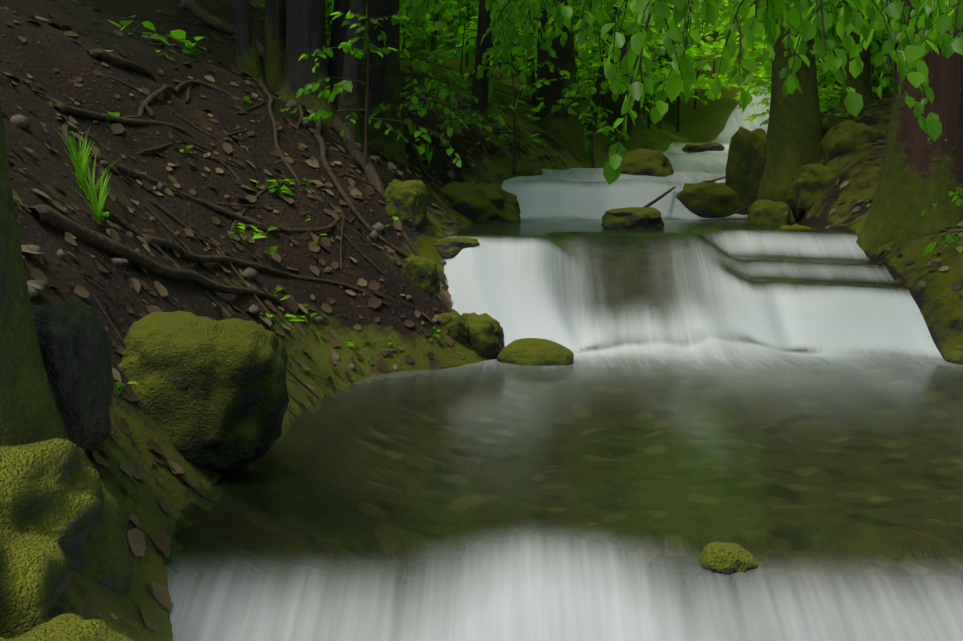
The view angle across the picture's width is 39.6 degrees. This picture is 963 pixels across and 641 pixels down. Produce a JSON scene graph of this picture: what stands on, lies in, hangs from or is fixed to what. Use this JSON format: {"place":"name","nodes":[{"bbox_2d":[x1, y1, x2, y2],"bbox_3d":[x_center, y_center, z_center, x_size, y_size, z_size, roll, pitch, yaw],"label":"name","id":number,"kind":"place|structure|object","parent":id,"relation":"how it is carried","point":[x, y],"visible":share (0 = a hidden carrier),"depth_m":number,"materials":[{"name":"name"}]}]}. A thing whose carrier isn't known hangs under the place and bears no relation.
{"place":"outdoors","nodes":[
{"label":"outdoors","id":0,"kind":"place"},
{"bbox_2d":[0,0,962,640],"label":"terrain","id":1,"kind":"structure","parent":0,"point":[68,58],"depth_m":6.49,"materials":[{"name":"soil"}]},
{"bbox_2d":[0,102,68,445],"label":"tree","id":2,"kind":"object","parent":1,"relation":"on","point":[29,412],"visible":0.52,"depth_m":2.71,"materials":[{"name":"green plant"}]},
{"bbox_2d":[0,438,133,639],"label":"mossy boulder","id":3,"kind":"object","parent":1,"relation":"on","point":[60,516],"visible":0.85,"depth_m":2.53,"materials":[{"name":"green plant"}]},
{"bbox_2d":[0,613,134,640],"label":"mossy boulder","id":4,"kind":"object","parent":1,"relation":"on","point":[68,627],"visible":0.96,"depth_m":2.20,"materials":[{"name":"green plant"}]},
{"bbox_2d":[32,299,112,452],"bbox_3d":[-1.018,0.149,3.098,0.281,0.385,0.347,0,5,1],"label":"grey rock","id":5,"kind":"object","parent":1,"relation":"on","point":[74,340],"visible":0.58,"depth_m":3.02,"materials":[{"name":"grey stone"}]},
{"bbox_2d":[118,311,288,475],"bbox_3d":[-0.848,0.223,4.038,0.560,0.496,0.554,0,5,1],"label":"boulder","id":6,"kind":"object","parent":1,"relation":"on","point":[211,395],"visible":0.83,"depth_m":3.83,"materials":[{"name":"green plant"}]},
{"bbox_2d":[27,49,451,310],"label":"tree roots","id":7,"kind":"object","parent":1,"relation":"on","point":[49,216],"visible":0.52,"depth_m":5.69,"materials":[{"name":"brown plant"}]},
{"bbox_2d":[232,0,265,84],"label":"tree trunk","id":8,"kind":"object","parent":1,"relation":"on","point":[247,59],"visible":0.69,"depth_m":8.88,"materials":[{"name":"grey plant"}]},
{"bbox_2d":[101,34,440,395],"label":"small plants","id":9,"kind":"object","parent":1,"relation":"on","point":[271,250],"depth_m":6.23,"materials":[{"name":"green plant"}]},
{"bbox_2d":[262,0,285,91],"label":"tree trunk","id":10,"kind":"object","parent":1,"relation":"on","point":[274,44],"visible":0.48,"depth_m":8.98,"materials":[{"name":"green plant"}]},
{"bbox_2d":[53,0,518,398],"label":"tree roots","id":11,"kind":"object","parent":1,"relation":"on","point":[197,10],"visible":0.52,"depth_m":6.49,"materials":[{"name":"brown plant"}]},
{"bbox_2d":[279,0,337,128],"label":"trunk","id":12,"kind":"object","parent":1,"relation":"on","point":[306,28],"visible":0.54,"depth_m":8.73,"materials":[{"name":"grey plant"}]},
{"bbox_2d":[328,0,349,109],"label":"tree trunk","id":13,"kind":"object","parent":1,"relation":"on","point":[337,39],"visible":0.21,"depth_m":8.95,"materials":[{"name":"grey plant"}]},
{"bbox_2d":[337,0,366,150],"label":"trunk","id":14,"kind":"object","parent":1,"relation":"on","point":[352,69],"visible":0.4,"depth_m":8.75,"materials":[{"name":"grey plant"}]},
{"bbox_2d":[296,11,461,168],"bbox_3d":[-0.629,-1.324,8.021,1.024,0.974,0.718,0,5,1],"label":"sapling","id":15,"kind":"object","parent":1,"relation":"on","point":[346,85],"visible":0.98,"depth_m":7.98,"materials":[{"name":"green plant"}]},
{"bbox_2d":[363,0,410,170],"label":"mossy tree","id":16,"kind":"object","parent":1,"relation":"on","point":[384,77],"visible":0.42,"depth_m":9.75,"materials":[{"name":"grey plant"}]},
{"bbox_2d":[383,179,428,228],"bbox_3d":[-0.440,-0.631,7.732,0.277,0.370,0.272,0,5,1],"label":"cascade rock","id":17,"kind":"object","parent":1,"relation":"on","point":[406,202],"visible":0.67,"depth_m":7.63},
{"bbox_2d":[326,16,492,142],"bbox_3d":[-0.509,-1.800,9.909,1.200,1.305,1.072,0,5,1],"label":"sapling","id":18,"kind":"object","parent":1,"relation":"on","point":[424,66],"visible":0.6,"depth_m":9.80,"materials":[{"name":"green plant"}]},
{"bbox_2d":[401,255,439,295],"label":"bank rock","id":19,"kind":"object","parent":1,"relation":"on","point":[421,273],"visible":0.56,"depth_m":6.81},
{"bbox_2d":[91,176,765,497],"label":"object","id":20,"kind":"object","parent":1,"relation":"on","point":[372,263],"visible":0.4,"depth_m":5.65,"materials":[{"name":"brown plant"}]},
{"bbox_2d":[408,1,460,42],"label":"leaves","id":21,"kind":"object","parent":1,"relation":"on","point":[445,7],"visible":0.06,"depth_m":17.18,"materials":[{"name":"green plant"}]},
{"bbox_2d":[438,310,468,344],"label":"rock","id":22,"kind":"object","parent":1,"relation":"on","point":[454,325],"visible":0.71,"depth_m":6.69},
{"bbox_2d":[406,60,504,168],"bbox_3d":[-0.269,-1.607,10.736,0.799,0.913,0.829,2,6,17],"label":"sapling","id":23,"kind":"object","parent":1,"relation":"on","point":[479,117],"visible":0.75,"depth_m":10.72,"materials":[{"name":"green plant"}]},
{"bbox_2d":[434,237,479,258],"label":"rock","id":24,"kind":"object","parent":1,"relation":"on","point":[448,247],"visible":0.54,"depth_m":7.65,"materials":[{"name":"green stone"}]},
{"bbox_2d":[56,0,890,243],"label":"herbs","id":25,"kind":"object","parent":1,"relation":"on","point":[76,156],"depth_m":6.54,"materials":[{"name":"green plant"}]},
{"bbox_2d":[440,181,520,222],"bbox_3d":[-0.028,-0.835,10.262,0.657,0.462,0.729,0,5,1],"label":"cascade rock","id":26,"kind":"object","parent":1,"relation":"on","point":[484,203],"visible":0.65,"depth_m":10.01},
{"bbox_2d":[0,0,962,629],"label":"fallen leaves","id":27,"kind":"object","parent":1,"relation":"on","point":[136,534],"visible":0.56,"depth_m":6.29,"materials":[{"name":"brown plant"}]},
{"bbox_2d":[470,0,493,122],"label":"thin tree","id":28,"kind":"object","parent":1,"relation":"on","point":[481,85],"visible":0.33,"depth_m":12.05,"materials":[{"name":"grey plant"}]},
{"bbox_2d":[460,312,504,359],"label":"rock","id":29,"kind":"object","parent":1,"relation":"on","point":[485,335],"visible":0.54,"depth_m":6.77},
{"bbox_2d":[10,2,962,370],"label":"pebbles","id":30,"kind":"object","parent":1,"relation":"on","point":[34,286],"visible":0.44,"depth_m":6.19,"materials":[{"name":"stone"}]},
{"bbox_2d":[457,13,525,78],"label":"leaves","id":31,"kind":"object","parent":1,"relation":"on","point":[460,30],"visible":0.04,"depth_m":16.66,"materials":[{"name":"green plant"}]},
{"bbox_2d":[285,0,710,127],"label":"leaves","id":32,"kind":"object","parent":1,"relation":"on","point":[467,54],"visible":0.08,"depth_m":16.05,"materials":[{"name":"green plant"}]},
{"bbox_2d":[415,0,583,105],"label":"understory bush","id":33,"kind":"object","parent":1,"relation":"on","point":[533,86],"visible":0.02,"depth_m":14.79,"materials":[{"name":"green plant"}]},
{"bbox_2d":[445,25,569,176],"bbox_3d":[0.277,-1.840,11.219,0.903,1.351,1.104,2,6,21],"label":"sapling","id":34,"kind":"object","parent":1,"relation":"on","point":[523,74],"visible":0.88,"depth_m":11.37,"materials":[{"name":"green plant"}]},
{"bbox_2d":[325,12,713,50],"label":"leaves","id":35,"kind":"object","parent":1,"relation":"on","point":[652,27],"visible":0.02,"depth_m":22.15,"materials":[{"name":"green plant"}]},
{"bbox_2d":[516,164,542,175],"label":"rock","id":36,"kind":"object","parent":1,"relation":"on","point":[529,170],"visible":0.46,"depth_m":11.53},
{"bbox_2d":[431,15,629,72],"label":"leaves","id":37,"kind":"object","parent":1,"relation":"on","point":[593,42],"visible":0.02,"depth_m":16.29,"materials":[{"name":"green plant"}]},
{"bbox_2d":[497,338,573,365],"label":"rock","id":38,"kind":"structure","parent":1,"relation":"on","point":[533,352],"depth_m":6.60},
{"bbox_2d":[365,3,708,115],"bbox_3d":[2.796,-12.984,28.346,23.924,18.704,32.726,0,5,1],"label":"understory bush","id":39,"kind":"object","parent":1,"relation":"on","point":[691,60],"visible":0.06,"depth_m":19.29,"materials":[{"name":"green plant"}]},
{"bbox_2d":[441,2,653,109],"bbox_3d":[2.785,-13.752,28.934,22.482,19.856,32.177,0,5,1],"label":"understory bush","id":40,"kind":"object","parent":1,"relation":"on","point":[585,14],"visible":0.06,"depth_m":17.28,"materials":[{"name":"green plant"}]},
{"bbox_2d":[533,0,586,160],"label":"tree","id":41,"kind":"object","parent":1,"relation":"on","point":[562,124],"visible":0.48,"depth_m":13.57,"materials":[{"name":"grey plant"}]},
{"bbox_2d":[325,0,665,95],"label":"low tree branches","id":42,"kind":"object","parent":41,"relation":"attached to","point":[547,6],"visible":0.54,"depth_m":11.44,"materials":[{"name":"green plant"}]},
{"bbox_2d":[443,0,727,79],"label":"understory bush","id":43,"kind":"object","parent":1,"relation":"on","point":[477,10],"visible":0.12,"depth_m":19.55,"materials":[{"name":"green plant"}]},
{"bbox_2d":[561,54,628,167],"bbox_3d":[1.092,-2.056,13.406,0.630,1.192,1.405,-1,5,-9],"label":"sapling","id":44,"kind":"object","parent":1,"relation":"on","point":[572,93],"visible":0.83,"depth_m":13.36,"materials":[{"name":"green plant"}]},
{"bbox_2d":[325,0,890,123],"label":"leaves","id":45,"kind":"object","parent":1,"relation":"on","point":[827,79],"visible":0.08,"depth_m":18.45,"materials":[{"name":"green plant"}]},
{"bbox_2d":[325,0,890,102],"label":"leaves","id":46,"kind":"object","parent":1,"relation":"on","point":[875,47],"visible":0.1,"depth_m":15.59,"materials":[{"name":"green plant"}]},
{"bbox_2d":[326,19,896,87],"bbox_3d":[3.531,-13.842,27.621,22.757,20.425,34.569,0,5,1],"label":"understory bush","id":47,"kind":"object","parent":1,"relation":"on","point":[704,58],"depth_m":17.21,"materials":[{"name":"green plant"}]},
{"bbox_2d":[600,30,651,149],"bbox_3d":[1.686,-2.658,16.230,0.749,1.723,0.759,0,5,1],"label":"tree trunk","id":48,"kind":"object","parent":1,"relation":"on","point":[636,133],"visible":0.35,"depth_m":16.04,"materials":[{"name":"green plant"}]},
{"bbox_2d":[399,3,881,108],"bbox_3d":[3.309,-7.895,22.972,15.657,9.953,22.559,2,6,23],"label":"young tree","id":49,"kind":"object","parent":1,"relation":"on","point":[656,74],"visible":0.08,"depth_m":16.49,"materials":[{"name":"green plant"}]},
{"bbox_2d":[399,0,889,93],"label":"young tree","id":50,"kind":"object","parent":1,"relation":"on","point":[750,78],"visible":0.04,"depth_m":15.11,"materials":[{"name":"green plant"}]},
{"bbox_2d":[586,33,702,128],"bbox_3d":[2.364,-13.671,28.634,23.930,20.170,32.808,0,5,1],"label":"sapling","id":51,"kind":"object","parent":1,"relation":"on","point":[652,98],"visible":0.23,"depth_m":18.23,"materials":[{"name":"green plant"}]},
{"bbox_2d":[400,12,889,50],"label":"leaves","id":52,"kind":"object","parent":1,"relation":"on","point":[457,27],"depth_m":19.37,"materials":[{"name":"green plant"}]},
{"bbox_2d":[400,0,891,131],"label":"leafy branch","id":53,"kind":"object","parent":1,"relation":"on","point":[408,43],"visible":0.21,"depth_m":14.37,"materials":[{"name":"green plant"}]},
{"bbox_2d":[400,0,891,106],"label":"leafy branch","id":54,"kind":"object","parent":1,"relation":"on","point":[425,37],"visible":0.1,"depth_m":14.56,"materials":[{"name":"green plant"}]},
{"bbox_2d":[621,148,673,176],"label":"mound rock","id":55,"kind":"object","parent":1,"relation":"on","point":[644,161],"visible":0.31,"depth_m":11.55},
{"bbox_2d":[399,0,899,90],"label":"young tree","id":56,"kind":"object","parent":1,"relation":"on","point":[705,33],"visible":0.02,"depth_m":17.51,"materials":[{"name":"green plant"}]},
{"bbox_2d":[407,0,892,140],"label":"leafy branch","id":57,"kind":"object","parent":1,"relation":"on","point":[612,13],"depth_m":14.16,"materials":[{"name":"green plant"}]},
{"bbox_2d":[427,0,891,108],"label":"young tree","id":58,"kind":"object","parent":1,"relation":"on","point":[582,73],"depth_m":15.54,"materials":[{"name":"green plant"}]},
{"bbox_2d":[426,0,893,111],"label":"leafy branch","id":59,"kind":"object","parent":1,"relation":"on","point":[875,75],"visible":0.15,"depth_m":14.27,"materials":[{"name":"green plant"}]},
{"bbox_2d":[431,0,890,87],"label":"young tree","id":60,"kind":"object","parent":1,"relation":"on","point":[577,17],"visible":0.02,"depth_m":14.61,"materials":[{"name":"green plant"}]},
{"bbox_2d":[429,0,901,128],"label":"leafy branch","id":61,"kind":"object","parent":1,"relation":"on","point":[827,92],"visible":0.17,"depth_m":14.53,"materials":[{"name":"green plant"}]},
{"bbox_2d":[662,7,681,126],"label":"tree","id":62,"kind":"object","parent":1,"relation":"on","point":[670,115],"visible":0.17,"depth_m":20.49,"materials":[{"name":"grey plant"}]},
{"bbox_2d":[682,142,724,152],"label":"stream rock","id":63,"kind":"object","parent":1,"relation":"on","point":[699,147],"visible":0.58,"depth_m":16.98,"materials":[{"name":"grey stone"}]},
{"bbox_2d":[577,10,835,96],"bbox_3d":[3.827,-13.193,28.737,23.472,19.332,33.152,0,5,1],"label":"understory bush","id":64,"kind":"object","parent":1,"relation":"on","point":[768,89],"depth_m":16.80,"materials":[{"name":"green plant"}]},
{"bbox_2d":[522,5,892,108],"bbox_3d":[3.080,-13.116,27.528,24.269,19.360,32.887,0,5,1],"label":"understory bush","id":65,"kind":"object","parent":1,"relation":"on","point":[872,65],"visible":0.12,"depth_m":18.31,"materials":[{"name":"green plant"}]},
{"bbox_2d":[676,180,748,217],"bbox_3d":[1.929,-0.952,11.227,0.865,0.484,0.742,0,5,1],"label":"midstream rock","id":66,"kind":"object","parent":1,"relation":"on","point":[705,199],"visible":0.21,"depth_m":10.88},
{"bbox_2d":[573,6,892,106],"bbox_3d":[2.585,-7.817,21.427,15.524,9.484,16.439,0,5,1],"label":"young tree","id":67,"kind":"object","parent":1,"relation":"on","point":[656,66],"depth_m":18.22,"materials":[{"name":"green plant"}]},
{"bbox_2d":[725,126,767,214],"bbox_3d":[2.187,-1.171,10.981,0.364,0.835,0.334,0,5,1],"label":"tall rock","id":68,"kind":"object","parent":1,"relation":"on","point":[746,159],"visible":0.56,"depth_m":10.84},
{"bbox_2d":[746,199,795,224],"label":"rock","id":69,"kind":"object","parent":1,"relation":"on","point":[765,212],"visible":0.44,"depth_m":9.68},
{"bbox_2d":[756,0,822,203],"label":"tree","id":70,"kind":"object","parent":1,"relation":"on","point":[794,136],"visible":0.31,"depth_m":10.63,"materials":[{"name":"green plant"}]},
{"bbox_2d":[391,0,898,81],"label":"tree branches","id":71,"kind":"object","parent":70,"relation":"on","point":[563,16],"visible":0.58,"depth_m":9.28,"materials":[{"name":"green plant"}]},
{"bbox_2d":[780,224,810,227],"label":"rock","id":72,"kind":"object","parent":1,"relation":"on","point":[793,226],"visible":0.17,"depth_m":8.96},
{"bbox_2d":[786,164,840,221],"bbox_3d":[2.509,-0.922,10.017,0.464,0.495,0.452,0,5,1],"label":"rock","id":73,"kind":"object","parent":1,"relation":"on","point":[810,184],"visible":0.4,"depth_m":9.86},
{"bbox_2d":[745,27,892,125],"bbox_3d":[2.106,-13.061,28.202,23.258,19.199,33.370,0,5,1],"label":"understory bush","id":74,"kind":"object","parent":1,"relation":"on","point":[762,114],"visible":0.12,"depth_m":19.15,"materials":[{"name":"green plant"}]},
{"bbox_2d":[819,119,886,163],"bbox_3d":[2.933,-1.290,10.520,0.543,0.569,0.574,0,5,1],"label":"rock","id":75,"kind":"object","parent":1,"relation":"on","point":[843,138],"visible":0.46,"depth_m":10.29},
{"bbox_2d":[839,2,872,108],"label":"tree","id":76,"kind":"object","parent":1,"relation":"on","point":[860,83],"visible":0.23,"depth_m":12.13,"materials":[{"name":"red plant"}]},
{"bbox_2d":[856,0,962,250],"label":"tree","id":77,"kind":"object","parent":1,"relation":"on","point":[920,171],"visible":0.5,"depth_m":7.84,"materials":[{"name":"green plant"}]},
{"bbox_2d":[601,0,962,184],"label":"big tree branches","id":78,"kind":"object","parent":77,"relation":"attached to","point":[806,18],"visible":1,"depth_m":5.42,"materials":[{"name":"green plant"}]},
{"bbox_2d":[922,187,962,260],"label":"plant","id":79,"kind":"object","parent":1,"relation":"on","point":[950,238],"visible":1,"depth_m":7.18,"materials":[{"name":"green plant"}]},
{"bbox_2d":[167,60,962,640],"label":"stream water","id":80,"kind":"structure","parent":0,"point":[783,406],"depth_m":4.15,"materials":[{"name":"white liquid"}]},
{"bbox_2d":[601,207,664,228],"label":"flat rock","id":81,"kind":"object","parent":80,"relation":"in","point":[636,218],"visible":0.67,"depth_m":8.74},
{"bbox_2d":[698,541,757,574],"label":"submerged rock","id":82,"kind":"object","parent":80,"relation":"on","point":[718,557],"visible":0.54,"depth_m":3.08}
]}

